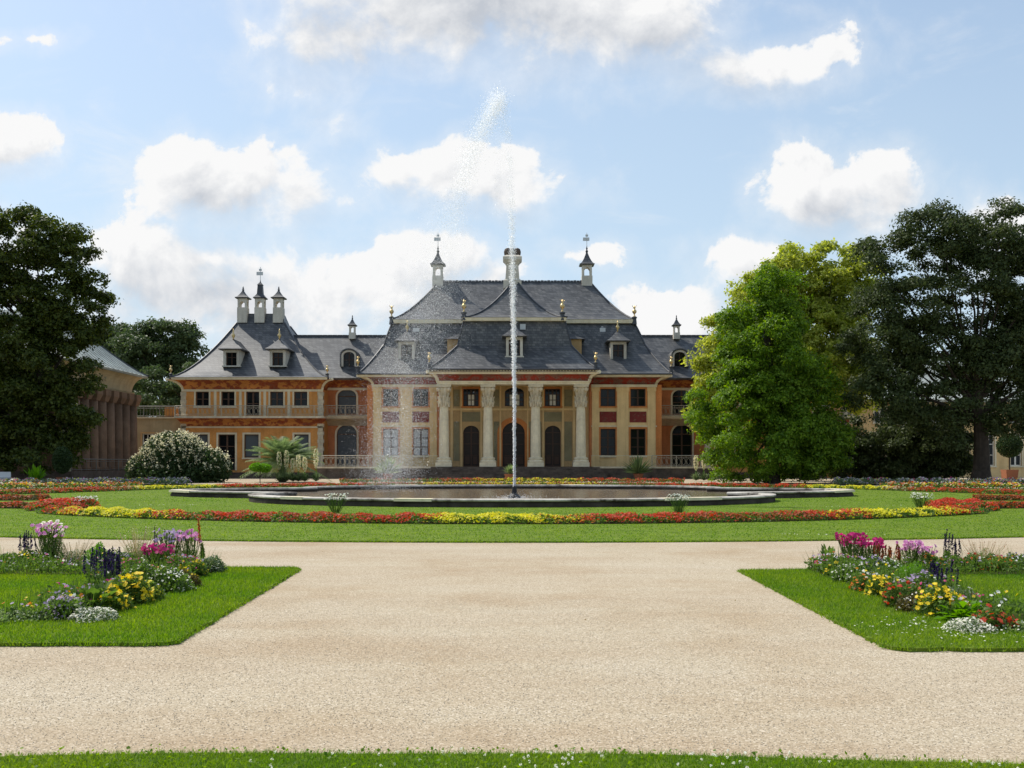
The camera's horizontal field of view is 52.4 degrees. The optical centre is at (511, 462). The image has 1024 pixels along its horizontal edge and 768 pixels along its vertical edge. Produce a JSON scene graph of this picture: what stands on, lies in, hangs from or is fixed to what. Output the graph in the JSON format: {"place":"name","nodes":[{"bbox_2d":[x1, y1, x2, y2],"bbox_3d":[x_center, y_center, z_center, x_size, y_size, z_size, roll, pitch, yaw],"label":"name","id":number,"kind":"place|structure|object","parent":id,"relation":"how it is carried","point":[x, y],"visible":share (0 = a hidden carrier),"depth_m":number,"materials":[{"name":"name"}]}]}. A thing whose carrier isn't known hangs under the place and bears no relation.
{"place":"outdoors","nodes":[
{"label":"outdoors","id":0,"kind":"place"},
{"bbox_2d":[0,564,301,646],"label":"lawn","id":1,"kind":"structure","parent":0,"point":[33,644],"depth_m":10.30,"materials":[{"name":"green plant"}]},
{"bbox_2d":[30,521,67,565],"bbox_3d":[-7.439,1.320,16.748,0.552,0.731,0.532,0,0,28],"label":"garden plant","id":2,"kind":"object","parent":1,"relation":"on","point":[40,536],"visible":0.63,"depth_m":16.67,"materials":[{"name":"green plant"}]},
{"bbox_2d":[2,568,95,620],"bbox_3d":[-8.800,1.660,13.550,8.400,0.020,5.300,0,0,0],"label":"flower border","id":3,"kind":"object","parent":1,"relation":"on","point":[46,574],"visible":0.08,"depth_m":15.46,"materials":[{"name":"plant"}]},
{"bbox_2d":[0,606,42,623],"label":"garden plant","id":4,"kind":"object","parent":3,"relation":"on","point":[3,618],"visible":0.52,"depth_m":10.90,"materials":[{"name":"green plant"}]},
{"bbox_2d":[40,590,86,618],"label":"garden plant","id":5,"kind":"object","parent":3,"relation":"on","point":[63,600],"visible":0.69,"depth_m":11.06,"materials":[{"name":"green plant"}]},
{"bbox_2d":[82,546,114,586],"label":"garden plant","id":6,"kind":"object","parent":3,"relation":"on","point":[104,566],"visible":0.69,"depth_m":12.97,"materials":[{"name":"green plant"}]},
{"bbox_2d":[0,548,220,619],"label":"border foliage","id":7,"kind":"object","parent":3,"relation":"on","point":[32,605],"visible":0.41,"depth_m":13.99,"materials":[{"name":"green plant"}]},
{"bbox_2d":[120,559,157,581],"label":"garden plant","id":8,"kind":"object","parent":3,"relation":"on","point":[142,567],"visible":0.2,"depth_m":13.39,"materials":[{"name":"green plant"}]},
{"bbox_2d":[140,543,174,565],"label":"garden plant","id":9,"kind":"object","parent":3,"relation":"on","point":[161,550],"visible":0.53,"depth_m":15.68,"materials":[{"name":"pink plant"}]},
{"bbox_2d":[180,559,208,576],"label":"garden plant","id":10,"kind":"object","parent":3,"relation":"on","point":[201,569],"visible":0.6,"depth_m":15.07,"materials":[{"name":"green plant"}]},
{"bbox_2d":[65,578,120,608],"bbox_3d":[-4.680,1.483,11.550,0.664,0.397,0.682,0,0,-40],"label":"garden plant","id":11,"kind":"object","parent":1,"relation":"on","point":[96,593],"visible":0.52,"depth_m":11.53,"materials":[{"name":"green plant"}]},
{"bbox_2d":[68,606,118,622],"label":"garden plant","id":12,"kind":"object","parent":1,"relation":"on","point":[95,614],"visible":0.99,"depth_m":10.92,"materials":[{"name":"grey plant"}]},
{"bbox_2d":[97,586,135,610],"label":"garden plant","id":13,"kind":"object","parent":1,"relation":"on","point":[122,600],"visible":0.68,"depth_m":11.68,"materials":[{"name":"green plant"}]},
{"bbox_2d":[108,571,154,604],"bbox_3d":[-4.524,1.488,12.269,0.539,0.407,0.605,0,0,0],"label":"garden plant","id":14,"kind":"object","parent":1,"relation":"on","point":[143,592],"visible":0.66,"depth_m":12.19,"materials":[{"name":"yellow plant"}]},
{"bbox_2d":[153,528,184,560],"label":"garden plant","id":15,"kind":"object","parent":1,"relation":"on","point":[171,538],"visible":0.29,"depth_m":16.47,"materials":[{"name":"purple plant"}]},
{"bbox_2d":[145,564,196,592],"bbox_3d":[-4.482,1.505,13.476,0.808,0.378,0.711,0,0,0],"label":"garden plant","id":16,"kind":"object","parent":1,"relation":"on","point":[167,578],"visible":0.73,"depth_m":13.35,"materials":[{"name":"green plant"}]},
{"bbox_2d":[175,529,201,559],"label":"garden plant","id":17,"kind":"object","parent":1,"relation":"on","point":[185,535],"visible":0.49,"depth_m":16.43,"materials":[{"name":"pink plant"}]},
{"bbox_2d":[199,554,227,572],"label":"garden plant","id":18,"kind":"object","parent":1,"relation":"on","point":[218,565],"visible":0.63,"depth_m":15.71,"materials":[{"name":"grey plant"}]},
{"bbox_2d":[137,406,180,453],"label":"link building","id":19,"kind":"structure","parent":0,"point":[149,427],"depth_m":115.00,"materials":[{"name":"paint"}]},
{"bbox_2d":[331,84,516,492],"bbox_3d":[-4.250,-7.872,46.313,8.913,18.468,8.886,0,0,-42],"label":"spray","id":20,"kind":"object","parent":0,"point":[495,106],"visible":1,"depth_m":46.30,"materials":[{"name":"white liquid"}]},
{"bbox_2d":[165,234,853,478],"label":"palace","id":21,"kind":"structure","parent":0,"point":[603,384],"depth_m":113.28,"materials":[{"name":"beige paint"}]},
{"bbox_2d":[193,392,210,407],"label":"window","id":22,"kind":"structure","parent":21,"relation":"in","point":[200,398],"depth_m":113.68,"materials":[{"name":"brown glass"}]},
{"bbox_2d":[216,433,236,469],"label":"door","id":23,"kind":"structure","parent":21,"relation":"in","point":[227,441],"depth_m":113.76,"materials":[{"name":"brown glass"}]},
{"bbox_2d":[219,392,236,407],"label":"window","id":24,"kind":"structure","parent":21,"relation":"in","point":[228,398],"depth_m":113.68,"materials":[{"name":"brown glass"}]},
{"bbox_2d":[242,433,260,458],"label":"window","id":25,"kind":"structure","parent":21,"relation":"in","point":[251,439],"depth_m":113.76,"materials":[{"name":"grey glass"}]},
{"bbox_2d":[244,392,260,415],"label":"door","id":26,"kind":"structure","parent":21,"relation":"in","point":[253,398],"depth_m":113.72,"materials":[{"name":"brown glass"}]},
{"bbox_2d":[268,392,284,407],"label":"window","id":27,"kind":"structure","parent":21,"relation":"in","point":[277,398],"depth_m":113.68,"materials":[{"name":"grey glass"}]},
{"bbox_2d":[292,392,308,407],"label":"window","id":28,"kind":"structure","parent":21,"relation":"in","point":[298,398],"depth_m":113.68,"materials":[{"name":"grey glass"}]},
{"bbox_2d":[336,390,357,413],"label":"window","id":29,"kind":"structure","parent":21,"relation":"in","point":[345,397],"depth_m":116.74,"materials":[{"name":"grey glass"}]},
{"bbox_2d":[335,425,358,466],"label":"window","id":30,"kind":"structure","parent":21,"relation":"in","point":[343,444],"depth_m":116.74,"materials":[{"name":"grey glass"}]},
{"bbox_2d":[381,387,399,407],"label":"window","id":31,"kind":"structure","parent":21,"relation":"in","point":[383,388],"depth_m":112.19,"materials":[{"name":"grey glass"}]},
{"bbox_2d":[382,427,399,454],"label":"window","id":32,"kind":"structure","parent":21,"relation":"in","point":[384,434],"depth_m":112.24,"materials":[{"name":"grey glass"}]},
{"bbox_2d":[411,387,429,407],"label":"window","id":33,"kind":"structure","parent":21,"relation":"in","point":[426,395],"depth_m":112.19,"materials":[{"name":"grey glass"}]},
{"bbox_2d":[412,427,429,454],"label":"window","id":34,"kind":"structure","parent":21,"relation":"in","point":[419,429],"depth_m":112.24,"materials":[{"name":"grey glass"}]},
{"bbox_2d":[461,387,480,407],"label":"window","id":35,"kind":"structure","parent":21,"relation":"in","point":[466,391],"depth_m":113.48,"materials":[{"name":"orange paint"}]},
{"bbox_2d":[462,423,479,466],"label":"door","id":36,"kind":"structure","parent":21,"relation":"in","point":[471,434],"depth_m":113.51,"materials":[{"name":"beige paint"}]},
{"bbox_2d":[497,417,529,466],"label":"door","id":37,"kind":"structure","parent":21,"relation":"in","point":[506,426],"depth_m":113.51,"materials":[{"name":"orange paint"}]},
{"bbox_2d":[503,386,525,407],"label":"window","id":38,"kind":"structure","parent":21,"relation":"in","point":[507,391],"depth_m":113.48,"materials":[{"name":"black glass"}]},
{"bbox_2d":[543,387,562,407],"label":"window","id":39,"kind":"structure","parent":21,"relation":"in","point":[548,391],"depth_m":113.48,"materials":[{"name":"orange paint"}]},
{"bbox_2d":[544,423,561,466],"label":"door","id":40,"kind":"structure","parent":21,"relation":"in","point":[552,434],"depth_m":113.51,"materials":[{"name":"beige paint"}]},
{"bbox_2d":[599,427,616,454],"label":"window","id":41,"kind":"structure","parent":21,"relation":"in","point":[606,434],"depth_m":112.24,"materials":[{"name":"grey glass"}]},
{"bbox_2d":[599,387,617,407],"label":"window","id":42,"kind":"structure","parent":21,"relation":"in","point":[606,394],"depth_m":112.19,"materials":[{"name":"grey glass"}]},
{"bbox_2d":[629,427,646,454],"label":"window","id":43,"kind":"structure","parent":21,"relation":"in","point":[636,434],"depth_m":112.24,"materials":[{"name":"black glass"}]},
{"bbox_2d":[629,387,647,407],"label":"window","id":44,"kind":"structure","parent":21,"relation":"in","point":[636,394],"depth_m":112.19,"materials":[{"name":"orange paint"}]},
{"bbox_2d":[671,390,691,413],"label":"window","id":45,"kind":"structure","parent":21,"relation":"in","point":[676,399],"depth_m":116.74,"materials":[{"name":"brown glass"}]},
{"bbox_2d":[670,425,693,466],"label":"window","id":46,"kind":"structure","parent":21,"relation":"in","point":[681,442],"depth_m":116.74,"materials":[{"name":"brown glass"}]},
{"bbox_2d":[0,744,1023,767],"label":"lawn","id":47,"kind":"structure","parent":0,"point":[618,764],"depth_m":5.81,"materials":[{"name":"green plant"}]},
{"bbox_2d":[250,747,1018,767],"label":"clover flowers","id":48,"kind":"object","parent":47,"relation":"on","point":[568,762],"visible":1,"depth_m":5.76,"materials":[{"name":"white plant"}]},
{"bbox_2d":[0,477,1023,763],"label":"gravel path","id":49,"kind":"structure","parent":0,"point":[400,581],"depth_m":8.58,"materials":[{"name":"beige gravel"}]},
{"bbox_2d":[18,530,46,559],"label":"garden plant","id":50,"kind":"object","parent":49,"relation":"on","point":[24,546],"visible":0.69,"depth_m":16.73,"materials":[{"name":"purple plant"}]},
{"bbox_2d":[41,519,64,560],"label":"garden plant","id":51,"kind":"object","parent":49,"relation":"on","point":[57,521],"visible":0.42,"depth_m":16.83,"materials":[{"name":"green plant"}]},
{"bbox_2d":[0,200,120,478],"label":"broadleaf tree","id":52,"kind":"object","parent":49,"relation":"on","point":[34,390],"visible":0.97,"depth_m":84.76,"materials":[{"name":"green plant"}]},
{"bbox_2d":[52,446,72,479],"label":"clipped shrub","id":53,"kind":"object","parent":49,"relation":"on","point":[62,459],"visible":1,"depth_m":79.62,"materials":[{"name":"green plant"}]},
{"bbox_2d":[51,540,93,565],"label":"garden plant","id":54,"kind":"object","parent":49,"relation":"on","point":[76,554],"visible":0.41,"depth_m":16.70,"materials":[{"name":"green plant"}]},
{"bbox_2d":[0,309,148,479],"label":"side pavilion","id":55,"kind":"structure","parent":49,"relation":"on","point":[116,402],"depth_m":104.76,"materials":[{"name":"brown paint"}]},
{"bbox_2d":[0,476,191,485],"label":"flower bed","id":56,"kind":"object","parent":49,"relation":"on","point":[151,480],"visible":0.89,"depth_m":76.76,"materials":[{"name":"grey plant"}]},
{"bbox_2d":[115,524,160,559],"bbox_3d":[-6.253,1.370,17.398,0.649,0.644,0.668,0,0,31],"label":"garden plant","id":57,"kind":"object","parent":49,"relation":"on","point":[137,550],"visible":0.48,"depth_m":17.32,"materials":[{"name":"green plant"}]},
{"bbox_2d":[132,361,195,416],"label":"broadleaf tree","id":58,"kind":"object","parent":49,"relation":"on","point":[154,389],"visible":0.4,"depth_m":137.84,"materials":[{"name":"green plant"}]},
{"bbox_2d":[124,428,232,482],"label":"flowering shrub","id":59,"kind":"object","parent":49,"relation":"on","point":[167,454],"visible":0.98,"depth_m":86.63,"materials":[{"name":"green plant"}]},
{"bbox_2d":[239,435,331,481],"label":"palm","id":60,"kind":"object","parent":49,"relation":"on","point":[282,445],"visible":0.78,"depth_m":89.24,"materials":[{"name":"green plant"}]},
{"bbox_2d":[339,477,684,482],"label":"flower bed","id":61,"kind":"object","parent":49,"relation":"on","point":[598,480],"visible":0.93,"depth_m":85.63,"materials":[{"name":"red plant"}]},
{"bbox_2d":[621,454,654,478],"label":"potted plant","id":62,"kind":"object","parent":49,"relation":"on","point":[636,466],"visible":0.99,"depth_m":103.19,"materials":[{"name":"green plant"}]},
{"bbox_2d":[680,261,859,483],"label":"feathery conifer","id":63,"kind":"object","parent":49,"relation":"on","point":[801,441],"visible":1,"depth_m":82.20,"materials":[{"name":"green plant"}]},
{"bbox_2d":[678,237,891,480],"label":"yellow tree","id":64,"kind":"object","parent":49,"relation":"on","point":[831,284],"visible":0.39,"depth_m":96.34,"materials":[{"name":"green plant"}]},
{"bbox_2d":[832,196,1023,479],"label":"spreading tree","id":65,"kind":"object","parent":49,"relation":"on","point":[986,357],"visible":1,"depth_m":80.75,"materials":[{"name":"green plant"}]},
{"bbox_2d":[833,476,1023,485],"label":"flower bed","id":66,"kind":"object","parent":49,"relation":"on","point":[875,481],"visible":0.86,"depth_m":76.53,"materials":[{"name":"grey plant"}]},
{"bbox_2d":[996,434,1023,479],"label":"topiary tree","id":67,"kind":"object","parent":49,"relation":"on","point":[1007,447],"visible":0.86,"depth_m":99.47,"materials":[{"name":"green plant"}]},
{"bbox_2d":[0,484,1023,542],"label":"lawn","id":68,"kind":"structure","parent":0,"point":[497,509],"depth_m":27.44,"materials":[{"name":"green plant"}]},
{"bbox_2d":[0,493,51,500],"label":"flower bed","id":69,"kind":"object","parent":68,"relation":"on","point":[38,496],"visible":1,"depth_m":45.61,"materials":[{"name":"brown plant"}]},
{"bbox_2d":[24,497,100,510],"bbox_3d":[-15.890,1.467,36.929,2.410,0.427,3.288,0,0,21],"label":"flower bed","id":70,"kind":"object","parent":68,"relation":"on","point":[49,502],"visible":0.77,"depth_m":36.26,"materials":[{"name":"red plant"}]},
{"bbox_2d":[0,481,143,488],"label":"flower bed","id":71,"kind":"object","parent":68,"relation":"on","point":[30,485],"visible":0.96,"depth_m":66.74,"materials":[{"name":"multicoloured plant"}]},
{"bbox_2d":[0,481,511,493],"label":"flower bed","id":72,"kind":"object","parent":68,"relation":"on","point":[94,489],"visible":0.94,"depth_m":66.26,"materials":[{"name":"red plant"}]},
{"bbox_2d":[324,493,347,513],"bbox_3d":[-5.756,1.339,33.996,0.804,0.699,0.782,0,0,0],"label":"flower spray","id":73,"kind":"object","parent":68,"relation":"on","point":[332,502],"visible":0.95,"depth_m":33.91,"materials":[{"name":"green plant"}]},
{"bbox_2d":[169,484,854,507],"bbox_3d":[0.001,1.370,51.699,27.790,0.660,27.774,0,0,-44],"label":"fountain basin","id":74,"kind":"object","parent":68,"relation":"on","point":[289,496],"visible":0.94,"depth_m":42.83,"materials":[{"name":"stone"}]},
{"bbox_2d":[501,111,517,485],"bbox_3d":[-0.156,-7.174,46.408,0.991,17.808,0.678,0,0,0],"label":"water jet","id":75,"kind":"object","parent":74,"relation":"on","point":[513,335],"visible":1,"depth_m":46.37,"materials":[{"name":"white liquid"}]},
{"bbox_2d":[297,489,726,498],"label":"water","id":76,"kind":"structure","parent":74,"relation":"in","point":[535,493],"depth_m":53.51,"materials":[{"name":"grey liquid"}]},
{"bbox_2d":[35,504,989,523],"bbox_3d":[0.014,1.516,31.365,31.182,0.362,6.897,0,0,0],"label":"flower bed","id":77,"kind":"object","parent":68,"relation":"on","point":[533,518],"visible":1,"depth_m":29.14,"materials":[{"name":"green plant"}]},
{"bbox_2d":[665,493,689,512],"bbox_3d":[5.441,1.352,34.017,0.825,0.665,0.754,0,0,0],"label":"flower spray","id":78,"kind":"object","parent":68,"relation":"on","point":[678,507],"visible":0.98,"depth_m":33.99,"materials":[{"name":"green plant"}]},
{"bbox_2d":[511,481,1023,493],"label":"flower bed","id":79,"kind":"object","parent":68,"relation":"on","point":[929,489],"visible":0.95,"depth_m":66.66,"materials":[{"name":"red plant"}]},
{"bbox_2d":[880,481,1023,488],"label":"flower bed","id":80,"kind":"object","parent":68,"relation":"on","point":[998,485],"visible":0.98,"depth_m":66.71,"materials":[{"name":"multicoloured plant"}]},
{"bbox_2d":[925,497,999,510],"bbox_3d":[15.892,1.470,36.913,2.420,0.436,3.320,0,0,-21],"label":"flower bed","id":81,"kind":"object","parent":68,"relation":"on","point":[992,506],"visible":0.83,"depth_m":36.22,"materials":[{"name":"red plant"}]},
{"bbox_2d":[971,493,1023,500],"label":"flower bed","id":82,"kind":"object","parent":68,"relation":"on","point":[980,496],"visible":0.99,"depth_m":45.61,"materials":[{"name":"brown plant"}]},
{"bbox_2d":[0,0,1023,397],"label":"sky","id":83,"kind":"structure","parent":0,"point":[204,145],"materials":[{"name":"blue"}]},
{"bbox_2d":[737,567,1023,651],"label":"lawn","id":84,"kind":"structure","parent":0,"point":[926,649],"depth_m":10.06,"materials":[{"name":"green plant"}]},
{"bbox_2d":[848,573,873,591],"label":"garden plant","id":85,"kind":"object","parent":84,"relation":"on","point":[857,582],"visible":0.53,"depth_m":13.42,"materials":[{"name":"orange plant"}]},
{"bbox_2d":[856,536,884,559],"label":"garden plant","id":86,"kind":"object","parent":84,"relation":"on","point":[876,540],"visible":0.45,"depth_m":16.18,"materials":[{"name":"pink plant"}]},
{"bbox_2d":[880,580,920,606],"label":"garden plant","id":87,"kind":"object","parent":84,"relation":"on","point":[892,594],"visible":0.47,"depth_m":11.95,"materials":[{"name":"red plant"}]},
{"bbox_2d":[893,590,919,612],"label":"garden plant","id":88,"kind":"object","parent":84,"relation":"on","point":[908,602],"visible":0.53,"depth_m":11.59,"materials":[{"name":"white plant"}]},
{"bbox_2d":[896,539,928,565],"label":"garden plant","id":89,"kind":"object","parent":84,"relation":"on","point":[910,546],"visible":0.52,"depth_m":16.15,"materials":[{"name":"pink plant"}]},
{"bbox_2d":[812,570,1023,620],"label":"flower border","id":90,"kind":"object","parent":84,"relation":"on","point":[979,574],"visible":0.12,"depth_m":15.46,"materials":[{"name":"plant"}]},
{"bbox_2d":[830,561,864,581],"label":"garden plant","id":91,"kind":"object","parent":90,"relation":"on","point":[838,571],"visible":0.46,"depth_m":14.48,"materials":[{"name":"green plant"}]},
{"bbox_2d":[834,532,867,560],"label":"garden plant","id":92,"kind":"object","parent":90,"relation":"on","point":[846,541],"visible":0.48,"depth_m":16.07,"materials":[{"name":"pink plant"}]},
{"bbox_2d":[863,575,898,596],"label":"garden plant","id":93,"kind":"object","parent":90,"relation":"on","point":[874,584],"visible":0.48,"depth_m":12.93,"materials":[{"name":"yellow plant"}]},
{"bbox_2d":[803,544,1023,619],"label":"border foliage","id":94,"kind":"object","parent":90,"relation":"on","point":[881,571],"visible":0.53,"depth_m":14.22,"materials":[{"name":"green plant"}]},
{"bbox_2d":[900,569,933,592],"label":"garden plant","id":95,"kind":"object","parent":90,"relation":"on","point":[917,577],"visible":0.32,"depth_m":12.36,"materials":[{"name":"purple plant"}]},
{"bbox_2d":[910,582,969,616],"bbox_3d":[4.699,1.501,11.387,0.652,0.378,0.610,0,0,0],"label":"garden plant","id":96,"kind":"object","parent":90,"relation":"on","point":[923,602],"visible":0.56,"depth_m":11.30,"materials":[{"name":"yellow plant"}]},
{"bbox_2d":[935,560,958,587],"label":"garden plant","id":97,"kind":"object","parent":84,"relation":"on","point":[941,579],"visible":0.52,"depth_m":12.72,"materials":[{"name":"purple plant"}]},
{"bbox_2d":[933,594,989,621],"bbox_3d":[4.735,1.539,10.899,0.637,0.285,0.616,0,0,17],"label":"garden plant","id":98,"kind":"object","parent":84,"relation":"on","point":[963,612],"visible":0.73,"depth_m":10.90,"materials":[{"name":"green plant"}]},
{"bbox_2d":[942,616,997,634],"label":"garden plant","id":99,"kind":"object","parent":84,"relation":"on","point":[965,624],"visible":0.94,"depth_m":10.20,"materials":[{"name":"white plant"}]},
{"bbox_2d":[968,603,1018,629],"bbox_3d":[4.825,1.552,10.423,0.524,0.272,0.476,0,0,0],"label":"garden plant","id":100,"kind":"object","parent":84,"relation":"on","point":[997,617],"visible":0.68,"depth_m":10.32,"materials":[{"name":"red plant"}]},
{"bbox_2d":[847,353,1023,476],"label":"corner building","id":101,"kind":"structure","parent":0,"point":[998,462],"depth_m":118.00,"materials":[{"name":"beige paint"}]},
{"label":"ground","id":102,"kind":"structure","parent":0,"visible":0},
{"bbox_2d":[88,321,135,366],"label":"broadleaf tree","id":103,"kind":"object","parent":102,"relation":"on","point":[116,329],"visible":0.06,"depth_m":152.77,"materials":[{"name":"green plant"}]},
{"bbox_2d":[104,316,209,416],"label":"broadleaf tree","id":104,"kind":"object","parent":102,"relation":"on","point":[147,343],"visible":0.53,"depth_m":147.33,"materials":[{"name":"green plant"}]},
{"bbox_2d":[826,398,989,481],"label":"hedge","id":105,"kind":"object","parent":102,"relation":"on","point":[922,458],"visible":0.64,"depth_m":86.42,"materials":[{"name":"green plant"}]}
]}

